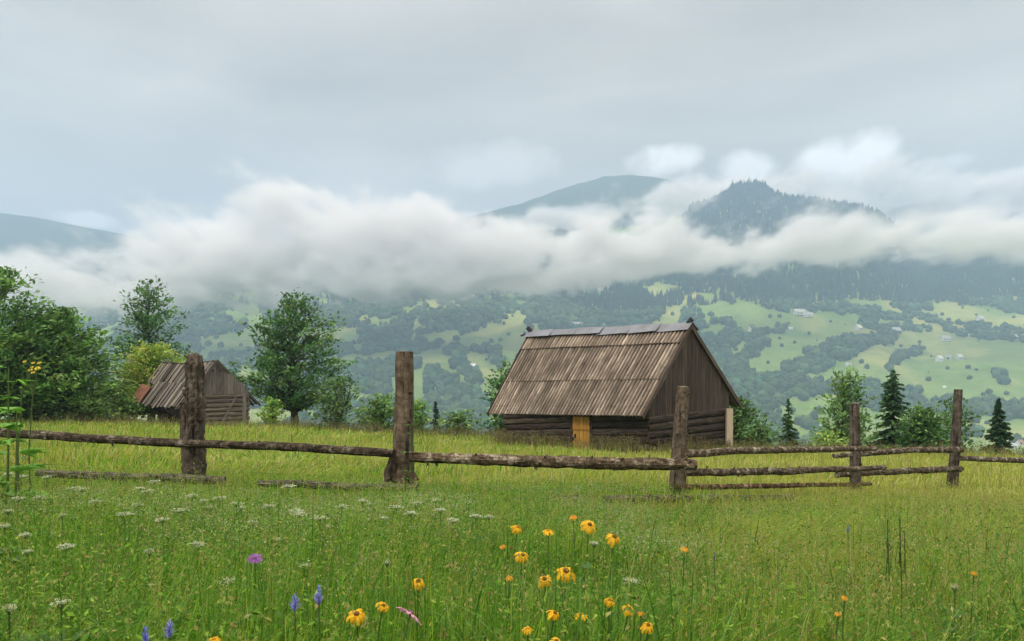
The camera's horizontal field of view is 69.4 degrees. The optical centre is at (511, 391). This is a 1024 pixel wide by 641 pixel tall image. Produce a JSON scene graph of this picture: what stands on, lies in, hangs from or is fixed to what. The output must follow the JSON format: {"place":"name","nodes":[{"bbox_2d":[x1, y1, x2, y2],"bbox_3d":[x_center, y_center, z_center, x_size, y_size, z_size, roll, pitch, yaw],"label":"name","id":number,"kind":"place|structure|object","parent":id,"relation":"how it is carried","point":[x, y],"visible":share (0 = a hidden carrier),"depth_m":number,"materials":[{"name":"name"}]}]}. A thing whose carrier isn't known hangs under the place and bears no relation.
{"place":"outdoors","nodes":[
{"label":"outdoors","id":0,"kind":"place"},
{"bbox_2d":[0,213,280,262],"bbox_3d":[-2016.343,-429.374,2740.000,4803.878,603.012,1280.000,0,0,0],"label":"mountains","id":1,"kind":"structure","parent":0,"point":[24,237],"depth_m":2739.96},
{"bbox_2d":[0,186,1023,636],"bbox_3d":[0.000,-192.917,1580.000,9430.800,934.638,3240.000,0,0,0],"label":"ground","id":2,"kind":"structure","parent":0,"point":[984,356],"depth_m":1538.81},
{"bbox_2d":[1,508,23,541],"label":"white umbel","id":3,"kind":"object","parent":2,"relation":"on","point":[7,521],"visible":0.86,"depth_m":4.33,"materials":[{"name":"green plant"}]},
{"bbox_2d":[0,522,26,573],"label":"white umbel","id":4,"kind":"object","parent":2,"relation":"on","point":[4,527],"visible":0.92,"depth_m":3.79,"materials":[{"name":"green plant"}]},
{"bbox_2d":[5,548,31,615],"bbox_3d":[-2.135,0.904,3.241,0.199,0.413,0.125,0,0,-37],"label":"white umbel","id":5,"kind":"object","parent":2,"relation":"on","point":[27,554],"visible":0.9,"depth_m":3.27,"materials":[{"name":"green plant"}]},
{"bbox_2d":[1,604,38,640],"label":"white umbel","id":6,"kind":"object","parent":2,"relation":"on","point":[9,612],"visible":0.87,"depth_m":2.43,"materials":[{"name":"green plant"}]},
{"bbox_2d":[4,532,35,575],"bbox_3d":[-2.361,0.891,3.588,0.213,0.412,0.184,0,0,39],"label":"white umbel","id":7,"kind":"object","parent":2,"relation":"on","point":[25,537],"visible":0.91,"depth_m":3.60,"materials":[{"name":"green plant"}]},
{"bbox_2d":[0,397,42,518],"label":"leafy weed","id":8,"kind":"object","parent":2,"relation":"on","point":[20,469],"visible":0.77,"depth_m":5.07,"materials":[{"name":"green plant"}]},
{"bbox_2d":[12,360,34,491],"bbox_3d":[-3.836,0.442,5.827,0.196,1.368,0.143,0,0,41],"label":"ragwort","id":9,"kind":"object","parent":2,"relation":"on","point":[30,369],"visible":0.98,"depth_m":5.80,"materials":[{"name":"green plant"}]},
{"bbox_2d":[0,411,51,523],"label":"leafy weed","id":10,"kind":"object","parent":2,"relation":"on","point":[3,484],"visible":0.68,"depth_m":5.30,"materials":[{"name":"green plant"}]},
{"bbox_2d":[0,365,58,510],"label":"leafy weed","id":11,"kind":"object","parent":2,"relation":"on","point":[31,452],"visible":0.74,"depth_m":5.63,"materials":[{"name":"green plant"}]},
{"bbox_2d":[27,362,43,497],"bbox_3d":[-3.822,0.447,5.912,0.168,1.364,0.240,0,0,-31],"label":"ragwort","id":12,"kind":"object","parent":2,"relation":"on","point":[33,390],"visible":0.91,"depth_m":5.90,"materials":[{"name":"green plant"}]},
{"bbox_2d":[0,392,78,423],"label":"hedge bush","id":13,"kind":"object","parent":2,"relation":"on","point":[39,407],"visible":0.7,"depth_m":39.92,"materials":[{"name":"green plant"}]},
{"bbox_2d":[0,320,80,415],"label":"broadleaf tree","id":14,"kind":"object","parent":2,"relation":"on","point":[23,358],"depth_m":45.48,"materials":[{"name":"green plant"}]},
{"bbox_2d":[0,265,95,410],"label":"broadleaf tree","id":15,"kind":"object","parent":2,"relation":"on","point":[16,336],"visible":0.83,"depth_m":40.07,"materials":[{"name":"green plant"}]},
{"bbox_2d":[29,598,86,640],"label":"white umbel","id":16,"kind":"object","parent":2,"relation":"on","point":[60,608],"visible":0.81,"depth_m":2.52,"materials":[{"name":"green plant"}]},
{"bbox_2d":[47,543,76,586],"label":"white umbel","id":17,"kind":"object","parent":2,"relation":"on","point":[71,546],"visible":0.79,"depth_m":3.40,"materials":[{"name":"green plant"}]},
{"bbox_2d":[1,306,137,419],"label":"broadleaf tree","id":18,"kind":"object","parent":2,"relation":"on","point":[86,341],"visible":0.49,"depth_m":42.40,"materials":[{"name":"green plant"}]},
{"bbox_2d":[50,392,126,421],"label":"hedge bush","id":19,"kind":"object","parent":2,"relation":"on","point":[99,408],"visible":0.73,"depth_m":41.09,"materials":[{"name":"green plant"}]},
{"bbox_2d":[102,390,146,420],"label":"hedge bush","id":20,"kind":"object","parent":2,"relation":"on","point":[127,407],"visible":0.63,"depth_m":43.29,"materials":[{"name":"green plant"}]},
{"bbox_2d":[110,512,140,558],"bbox_3d":[-2.203,0.893,4.195,0.214,0.413,0.159,0,0,-42],"label":"white umbel","id":21,"kind":"object","parent":2,"relation":"on","point":[122,515],"visible":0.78,"depth_m":4.22,"materials":[{"name":"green plant"}]},
{"bbox_2d":[35,469,226,485],"bbox_3d":[-4.065,0.922,7.866,2.084,0.163,0.128,0,0,4],"label":"fallen pole","id":22,"kind":"object","parent":2,"relation":"on","point":[168,476],"visible":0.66,"depth_m":7.84,"materials":[{"name":"wood"}]},
{"bbox_2d":[141,626,149,640],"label":"blue rampion","id":23,"kind":"object","parent":2,"relation":"on","point":[145,637],"visible":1,"depth_m":1.96,"materials":[{"name":"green plant"}]},
{"bbox_2d":[104,338,191,421],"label":"bush","id":24,"kind":"object","parent":2,"relation":"on","point":[147,358],"visible":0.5,"depth_m":47.31,"materials":[{"name":"green plant"}]},
{"bbox_2d":[103,275,198,420],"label":"beech tree","id":25,"kind":"object","parent":2,"relation":"on","point":[147,327],"visible":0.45,"depth_m":51.63,"materials":[{"name":"green plant"}]},
{"bbox_2d":[149,516,172,556],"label":"white umbel","id":26,"kind":"object","parent":2,"relation":"on","point":[156,520],"visible":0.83,"depth_m":4.08,"materials":[{"name":"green plant"}]},
{"bbox_2d":[164,619,172,640],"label":"blue rampion","id":27,"kind":"object","parent":2,"relation":"on","point":[169,629],"visible":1,"depth_m":2.01,"materials":[{"name":"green plant"}]},
{"bbox_2d":[170,506,195,538],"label":"white umbel","id":28,"kind":"object","parent":2,"relation":"on","point":[179,513],"visible":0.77,"depth_m":4.41,"materials":[{"name":"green plant"}]},
{"bbox_2d":[130,360,260,424],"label":"log barn","id":29,"kind":"structure","parent":2,"relation":"on","point":[227,394],"depth_m":43.79,"materials":[{"name":"brown wood"}]},
{"bbox_2d":[182,541,221,594],"bbox_3d":[-1.480,0.913,3.497,0.233,0.415,0.207,0,0,8],"label":"white umbel","id":30,"kind":"object","parent":2,"relation":"on","point":[197,556],"visible":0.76,"depth_m":3.49,"materials":[{"name":"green plant"}]},
{"bbox_2d":[202,575,253,617],"bbox_3d":[-1.067,0.909,2.813,0.213,0.412,0.184,0,0,-25],"label":"white umbel","id":31,"kind":"object","parent":2,"relation":"on","point":[226,593],"visible":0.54,"depth_m":2.81,"materials":[{"name":"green plant"}]},
{"bbox_2d":[247,553,261,634],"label":"knapweed","id":32,"kind":"object","parent":2,"relation":"on","point":[252,559],"visible":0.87,"depth_m":2.81,"materials":[{"name":"purple plant"}]},
{"bbox_2d":[252,395,286,425],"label":"hedge bush","id":33,"kind":"object","parent":2,"relation":"on","point":[274,408],"visible":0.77,"depth_m":42.32,"materials":[{"name":"green plant"}]},
{"bbox_2d":[278,484,296,502],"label":"white umbel","id":34,"kind":"object","parent":2,"relation":"on","point":[291,486],"visible":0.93,"depth_m":5.74,"materials":[{"name":"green plant"}]},
{"bbox_2d":[228,287,359,423],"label":"oval tree","id":35,"kind":"object","parent":2,"relation":"on","point":[291,395],"visible":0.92,"depth_m":48.66,"materials":[{"name":"green plant"}]},
{"bbox_2d":[289,593,300,636],"bbox_3d":[-0.629,0.837,2.150,0.045,0.500,0.038,0,0,0],"label":"blue rampion","id":36,"kind":"object","parent":2,"relation":"on","point":[294,604],"visible":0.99,"depth_m":2.15,"materials":[{"name":"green plant"}]},
{"bbox_2d":[313,585,322,640],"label":"blue rampion","id":37,"kind":"object","parent":2,"relation":"on","point":[318,596],"visible":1,"depth_m":2.15,"materials":[{"name":"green plant"}]},
{"bbox_2d":[309,524,342,563],"bbox_3d":[-0.997,0.920,3.975,0.213,0.412,0.184,0,0,-40],"label":"white umbel","id":38,"kind":"object","parent":2,"relation":"on","point":[329,528],"visible":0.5,"depth_m":3.98,"materials":[{"name":"green plant"}]},
{"bbox_2d":[301,373,372,428],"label":"hedge bush","id":39,"kind":"object","parent":2,"relation":"on","point":[337,414],"visible":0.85,"depth_m":40.69,"materials":[{"name":"green plant"}]},
{"bbox_2d":[257,480,418,491],"bbox_3d":[-1.720,0.936,7.269,1.618,0.117,0.106,0,0,6],"label":"fallen pole","id":40,"kind":"object","parent":2,"relation":"on","point":[311,482],"visible":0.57,"depth_m":7.25,"materials":[{"name":"brown wood"}]},
{"bbox_2d":[346,608,365,638],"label":"yellow flower","id":41,"kind":"object","parent":2,"relation":"on","point":[356,614],"visible":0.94,"depth_m":1.98,"materials":[{"name":"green plant"}]},
{"bbox_2d":[345,392,394,432],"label":"hedge bush","id":42,"kind":"object","parent":2,"relation":"on","point":[377,413],"visible":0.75,"depth_m":40.52,"materials":[{"name":"green plant"}]},
{"bbox_2d":[368,516,389,547],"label":"white umbel","id":43,"kind":"object","parent":2,"relation":"on","point":[384,519],"visible":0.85,"depth_m":4.31,"materials":[{"name":"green plant"}]},
{"bbox_2d":[375,601,388,640],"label":"yellow flower","id":44,"kind":"object","parent":2,"relation":"on","point":[384,607],"visible":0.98,"depth_m":2.00,"materials":[{"name":"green plant"}]},
{"bbox_2d":[366,559,404,621],"bbox_3d":[-0.548,0.902,3.103,0.180,0.415,0.150,0,0,-32],"label":"white umbel","id":45,"kind":"object","parent":2,"relation":"on","point":[386,563],"visible":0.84,"depth_m":3.08,"materials":[{"name":"green plant"}]},
{"bbox_2d":[396,607,420,640],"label":"pink flower","id":46,"kind":"object","parent":2,"relation":"on","point":[410,613],"visible":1,"depth_m":1.97,"materials":[{"name":"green plant"}]},
{"bbox_2d":[403,424,414,492],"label":"leafy weed","id":47,"kind":"object","parent":2,"relation":"on","point":[409,478],"visible":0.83,"depth_m":7.33,"materials":[{"name":"green plant"}]},
{"bbox_2d":[403,510,417,543],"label":"white umbel","id":48,"kind":"object","parent":2,"relation":"on","point":[412,512],"visible":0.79,"depth_m":4.50,"materials":[{"name":"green plant"}]},
{"bbox_2d":[392,397,432,432],"bbox_3d":[-5.344,1.744,39.936,2.262,2.866,2.301,0,0,0],"label":"hedge bush","id":49,"kind":"object","parent":2,"relation":"on","point":[419,418],"visible":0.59,"depth_m":39.88,"materials":[{"name":"green plant"}]},
{"bbox_2d":[411,578,424,623],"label":"yellow flower","id":50,"kind":"object","parent":2,"relation":"on","point":[420,582],"visible":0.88,"depth_m":2.37,"materials":[{"name":"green plant"}]},
{"bbox_2d":[430,401,441,431],"bbox_3d":[-4.126,1.651,39.998,1.064,2.198,0.822,0,0,0],"label":"young spruce","id":51,"kind":"object","parent":2,"relation":"on","point":[436,412],"visible":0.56,"depth_m":39.95,"materials":[{"name":"green plant"}]},
{"bbox_2d":[427,507,445,537],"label":"white umbel","id":52,"kind":"object","parent":2,"relation":"on","point":[440,517],"visible":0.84,"depth_m":4.62,"materials":[{"name":"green plant"}]},
{"bbox_2d":[440,517,468,557],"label":"white umbel","id":53,"kind":"object","parent":2,"relation":"on","point":[453,521],"visible":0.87,"depth_m":4.24,"materials":[{"name":"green plant"}]},
{"bbox_2d":[426,406,490,434],"bbox_3d":[-2.953,1.977,38.958,2.782,2.480,2.800,0,0,31],"label":"hedge bush","id":54,"kind":"object","parent":2,"relation":"on","point":[458,417],"visible":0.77,"depth_m":38.77,"materials":[{"name":"green plant"}]},
{"bbox_2d":[460,514,482,555],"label":"white umbel","id":55,"kind":"object","parent":2,"relation":"on","point":[475,516],"visible":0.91,"depth_m":4.41,"materials":[{"name":"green plant"}]},
{"bbox_2d":[477,514,501,557],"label":"white umbel","id":56,"kind":"object","parent":2,"relation":"on","point":[478,538],"visible":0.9,"depth_m":4.39,"materials":[{"name":"green plant"}]},
{"bbox_2d":[471,355,510,435],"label":"broadleaf tree","id":57,"kind":"object","parent":2,"relation":"on","point":[497,383],"visible":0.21,"depth_m":40.72,"materials":[{"name":"green plant"}]},
{"bbox_2d":[506,575,512,636],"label":"yellow flower","id":58,"kind":"object","parent":2,"relation":"on","point":[508,577],"visible":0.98,"depth_m":2.40,"materials":[{"name":"green plant"}]},
{"bbox_2d":[499,544,519,605],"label":"yellow flower","id":59,"kind":"object","parent":2,"relation":"on","point":[502,546],"visible":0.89,"depth_m":2.88,"materials":[{"name":"green plant"}]},
{"bbox_2d":[0,409,1023,640],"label":"grass","id":60,"kind":"structure","parent":2,"relation":"on","point":[793,553],"depth_m":3.94,"materials":[{"name":"green plant"}]},
{"bbox_2d":[0,179,1023,446],"bbox_3d":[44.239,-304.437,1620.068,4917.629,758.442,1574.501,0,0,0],"label":"forest","id":61,"kind":"object","parent":2,"relation":"on","point":[958,275],"visible":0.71,"depth_m":1836.91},
{"bbox_2d":[0,351,1023,494],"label":"log fence","id":62,"kind":"object","parent":2,"relation":"on","point":[192,443],"visible":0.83,"depth_m":8.14,"materials":[{"name":"brown wood"}]},
{"bbox_2d":[511,525,521,582],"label":"yellow flower","id":63,"kind":"object","parent":2,"relation":"on","point":[517,528],"visible":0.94,"depth_m":3.41,"materials":[{"name":"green plant"}]},
{"bbox_2d":[514,552,527,606],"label":"yellow flower","id":64,"kind":"object","parent":2,"relation":"on","point":[518,559],"visible":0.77,"depth_m":2.98,"materials":[{"name":"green plant"}]},
{"bbox_2d":[522,626,533,639],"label":"yellow flower","id":65,"kind":"object","parent":2,"relation":"on","point":[528,630],"visible":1,"depth_m":1.91,"materials":[{"name":"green plant"}]},
{"bbox_2d":[482,495,580,505],"bbox_3d":[-0.081,1.048,7.003,1.459,0.132,0.116,0,0,2],"label":"fallen pole","id":66,"kind":"object","parent":2,"relation":"on","point":[551,498],"visible":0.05,"depth_m":6.97,"materials":[{"name":"brown wood"}]},
{"bbox_2d":[537,575,551,614],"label":"yellow flower","id":67,"kind":"object","parent":2,"relation":"on","point":[544,581],"visible":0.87,"depth_m":2.49,"materials":[{"name":"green plant"}]},
{"bbox_2d":[535,529,554,588],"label":"yellow flower","id":68,"kind":"object","parent":2,"relation":"on","point":[546,531],"visible":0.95,"depth_m":3.48,"materials":[{"name":"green plant"}]},
{"bbox_2d":[546,610,558,639],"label":"yellow flower","id":69,"kind":"object","parent":2,"relation":"on","point":[552,614],"visible":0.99,"depth_m":1.91,"materials":[{"name":"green plant"}]},
{"bbox_2d":[557,567,575,621],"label":"yellow flower","id":70,"kind":"object","parent":2,"relation":"on","point":[568,572],"visible":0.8,"depth_m":2.48,"materials":[{"name":"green plant"}]},
{"bbox_2d":[569,515,583,587],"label":"yellow flower","id":71,"kind":"object","parent":2,"relation":"on","point":[572,518],"visible":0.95,"depth_m":3.83,"materials":[{"name":"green plant"}]},
{"bbox_2d":[576,541,598,592],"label":"white umbel","id":72,"kind":"object","parent":2,"relation":"on","point":[588,563],"visible":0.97,"depth_m":3.49,"materials":[{"name":"green plant"}]},
{"bbox_2d":[580,520,599,587],"bbox_3d":[0.380,0.885,3.742,0.109,0.468,0.142,0,0,-34],"label":"yellow flower","id":73,"kind":"object","parent":2,"relation":"on","point":[589,526],"visible":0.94,"depth_m":3.70,"materials":[{"name":"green plant"}]},
{"bbox_2d":[603,598,614,640],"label":"yellow flower","id":74,"kind":"object","parent":2,"relation":"on","point":[609,602],"visible":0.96,"depth_m":2.10,"materials":[{"name":"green plant"}]},
{"bbox_2d":[605,533,619,601],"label":"yellow flower","id":75,"kind":"object","parent":2,"relation":"on","point":[613,538],"visible":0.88,"depth_m":3.27,"materials":[{"name":"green plant"}]},
{"bbox_2d":[487,317,742,452],"bbox_3d":[4.147,-0.117,31.460,7.334,5.750,8.986,0,0,-43],"label":"log hut","id":76,"kind":"object","parent":2,"relation":"on","point":[578,383],"visible":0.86,"depth_m":28.93,"materials":[{"name":"brown wood"}]},
{"bbox_2d":[572,416,589,448],"bbox_3d":[2.642,1.780,28.245,0.882,1.640,0.085,0,0,44],"label":"door","id":77,"kind":"structure","parent":76,"relation":"in","point":[581,428],"depth_m":28.25,"materials":[{"name":"wood"}]},
{"bbox_2d":[622,604,633,634],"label":"yellow flower","id":78,"kind":"object","parent":2,"relation":"on","point":[626,612],"visible":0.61,"depth_m":2.11,"materials":[{"name":"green plant"}]},
{"bbox_2d":[606,577,650,628],"bbox_3d":[0.426,0.901,2.769,0.213,0.412,0.184,0,0,0],"label":"white umbel","id":79,"kind":"object","parent":2,"relation":"on","point":[633,582],"visible":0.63,"depth_m":2.77,"materials":[{"name":"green plant"}]},
{"bbox_2d":[637,611,644,640],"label":"yellow flower","id":80,"kind":"object","parent":2,"relation":"on","point":[640,614],"visible":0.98,"depth_m":1.95,"materials":[{"name":"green plant"}]},
{"bbox_2d":[640,622,653,640],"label":"yellow flower","id":81,"kind":"object","parent":2,"relation":"on","point":[648,627],"visible":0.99,"depth_m":1.93,"materials":[{"name":"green plant"}]},
{"bbox_2d":[668,547,696,622],"bbox_3d":[0.698,0.873,3.030,0.172,0.483,0.085,0,0,0],"label":"yellow flower","id":82,"kind":"object","parent":2,"relation":"on","point":[685,550],"visible":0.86,"depth_m":3.01,"materials":[{"name":"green plant"}]},
{"bbox_2d":[603,493,793,504],"bbox_3d":[1.953,1.079,7.448,2.269,0.177,0.174,0,0,-21],"label":"fallen pole","id":83,"kind":"object","parent":2,"relation":"on","point":[657,496],"visible":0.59,"depth_m":7.25,"materials":[{"name":"brown wood"}]},
{"bbox_2d":[729,393,782,446],"bbox_3d":[12.106,2.425,39.950,5.055,4.764,4.553,0,0,0],"label":"broadleaf tree","id":84,"kind":"object","parent":2,"relation":"on","point":[742,415],"visible":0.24,"depth_m":39.55,"materials":[{"name":"green plant"}]},
{"bbox_2d":[733,418,791,446],"bbox_3d":[12.675,2.818,38.132,3.227,2.934,3.317,0,0,44],"label":"hedge bush","id":85,"kind":"object","parent":2,"relation":"on","point":[756,432],"visible":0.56,"depth_m":37.82,"materials":[{"name":"green plant"}]},
{"bbox_2d":[778,398,802,446],"bbox_3d":[14.245,2.118,37.937,1.618,3.553,1.522,0,0,32],"label":"young spruce","id":86,"kind":"object","parent":2,"relation":"on","point":[789,433],"visible":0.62,"depth_m":37.91,"materials":[{"name":"green plant"}]},
{"bbox_2d":[792,309,805,314],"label":"farmhouse","id":87,"kind":"object","parent":2,"relation":"on","point":[797,311],"visible":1,"depth_m":1609.82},
{"bbox_2d":[803,312,812,316],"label":"farmhouse","id":88,"kind":"object","parent":2,"relation":"on","point":[807,314],"visible":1,"depth_m":1604.65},
{"bbox_2d":[799,430,848,446],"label":"hedge bush","id":89,"kind":"object","parent":2,"relation":"on","point":[826,436],"visible":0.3,"depth_m":35.91,"materials":[{"name":"green plant"}]},
{"bbox_2d":[834,612,840,638],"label":"yellow flower","id":90,"kind":"object","parent":2,"relation":"on","point":[837,614],"visible":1,"depth_m":2.07,"materials":[{"name":"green plant"}]},
{"bbox_2d":[841,596,847,638],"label":"yellow flower","id":91,"kind":"object","parent":2,"relation":"on","point":[844,598],"visible":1,"depth_m":2.24,"materials":[{"name":"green plant"}]},
{"bbox_2d":[805,363,888,449],"bbox_3d":[16.963,1.571,37.897,4.372,6.169,4.509,0,0,-27],"label":"beech tree","id":92,"kind":"object","parent":2,"relation":"on","point":[845,400],"visible":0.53,"depth_m":37.66,"materials":[{"name":"green plant"}]},
{"bbox_2d":[853,324,862,330],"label":"farmhouse","id":93,"kind":"object","parent":2,"relation":"on","point":[856,327],"visible":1,"depth_m":1549.35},
{"bbox_2d":[865,369,910,449],"bbox_3d":[20.136,1.839,39.029,3.661,6.034,3.412,0,0,0],"label":"spruce tree","id":94,"kind":"object","parent":2,"relation":"on","point":[892,399],"visible":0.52,"depth_m":38.87,"materials":[{"name":"green plant"}]},
{"bbox_2d":[886,520,889,615],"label":"tall stalk","id":95,"kind":"object","parent":2,"relation":"on","point":[887,546],"visible":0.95,"depth_m":3.08,"materials":[{"name":"green plant"}]},
{"bbox_2d":[890,327,901,334],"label":"farmhouse","id":96,"kind":"object","parent":2,"relation":"on","point":[899,330],"visible":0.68,"depth_m":1563.11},
{"bbox_2d":[898,514,902,640],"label":"tall stalk","id":97,"kind":"object","parent":2,"relation":"on","point":[900,561],"visible":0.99,"depth_m":2.90,"materials":[{"name":"green plant"}]},
{"bbox_2d":[903,532,906,623],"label":"tall stalk","id":98,"kind":"object","parent":2,"relation":"on","point":[904,566],"visible":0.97,"depth_m":3.07,"materials":[{"name":"green plant"}]},
{"bbox_2d":[883,401,973,454],"bbox_3d":[20.638,2.540,37.065,4.213,4.142,4.519,0,0,0],"label":"hedge bush","id":99,"kind":"object","parent":2,"relation":"on","point":[924,428],"visible":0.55,"depth_m":36.60,"materials":[{"name":"green plant"}]},
{"bbox_2d":[935,355,943,361],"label":"farmhouse","id":100,"kind":"object","parent":2,"relation":"on","point":[939,358],"visible":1,"depth_m":1383.10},
{"bbox_2d":[939,335,950,340],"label":"farmhouse","id":101,"kind":"object","parent":2,"relation":"on","point":[945,338],"visible":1,"depth_m":1577.81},
{"bbox_2d":[955,354,963,359],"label":"farmhouse","id":102,"kind":"object","parent":2,"relation":"on","point":[959,356],"visible":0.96,"depth_m":1465.40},
{"bbox_2d":[936,396,988,452],"bbox_3d":[22.860,2.606,37.810,3.194,4.947,3.600,0,0,-33],"label":"beech tree","id":103,"kind":"object","parent":2,"relation":"on","point":[949,419],"visible":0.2,"depth_m":37.83,"materials":[{"name":"green plant"}]},
{"bbox_2d":[942,584,985,639],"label":"white umbel","id":104,"kind":"object","parent":2,"relation":"on","point":[954,591],"visible":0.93,"depth_m":2.78,"materials":[{"name":"green plant"}]},
{"bbox_2d":[944,571,989,640],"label":"yellow flower","id":105,"kind":"object","parent":2,"relation":"on","point":[973,572],"visible":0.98,"depth_m":2.46,"materials":[{"name":"green plant"}]},
{"bbox_2d":[981,396,1015,455],"bbox_3d":[25.681,2.652,39.128,2.280,4.783,2.327,0,0,0],"label":"spruce tree","id":106,"kind":"object","parent":2,"relation":"on","point":[999,435],"visible":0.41,"depth_m":38.86,"materials":[{"name":"green plant"}]},
{"bbox_2d":[0,0,1023,251],"label":"sky","id":107,"kind":"structure","parent":0,"point":[282,125],"materials":[{"name":"grey"}]},
{"bbox_2d":[348,175,1023,252],"bbox_3d":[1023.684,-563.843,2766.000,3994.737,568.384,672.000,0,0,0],"label":"mountain","id":108,"kind":"structure","parent":0,"point":[993,217],"depth_m":2736.51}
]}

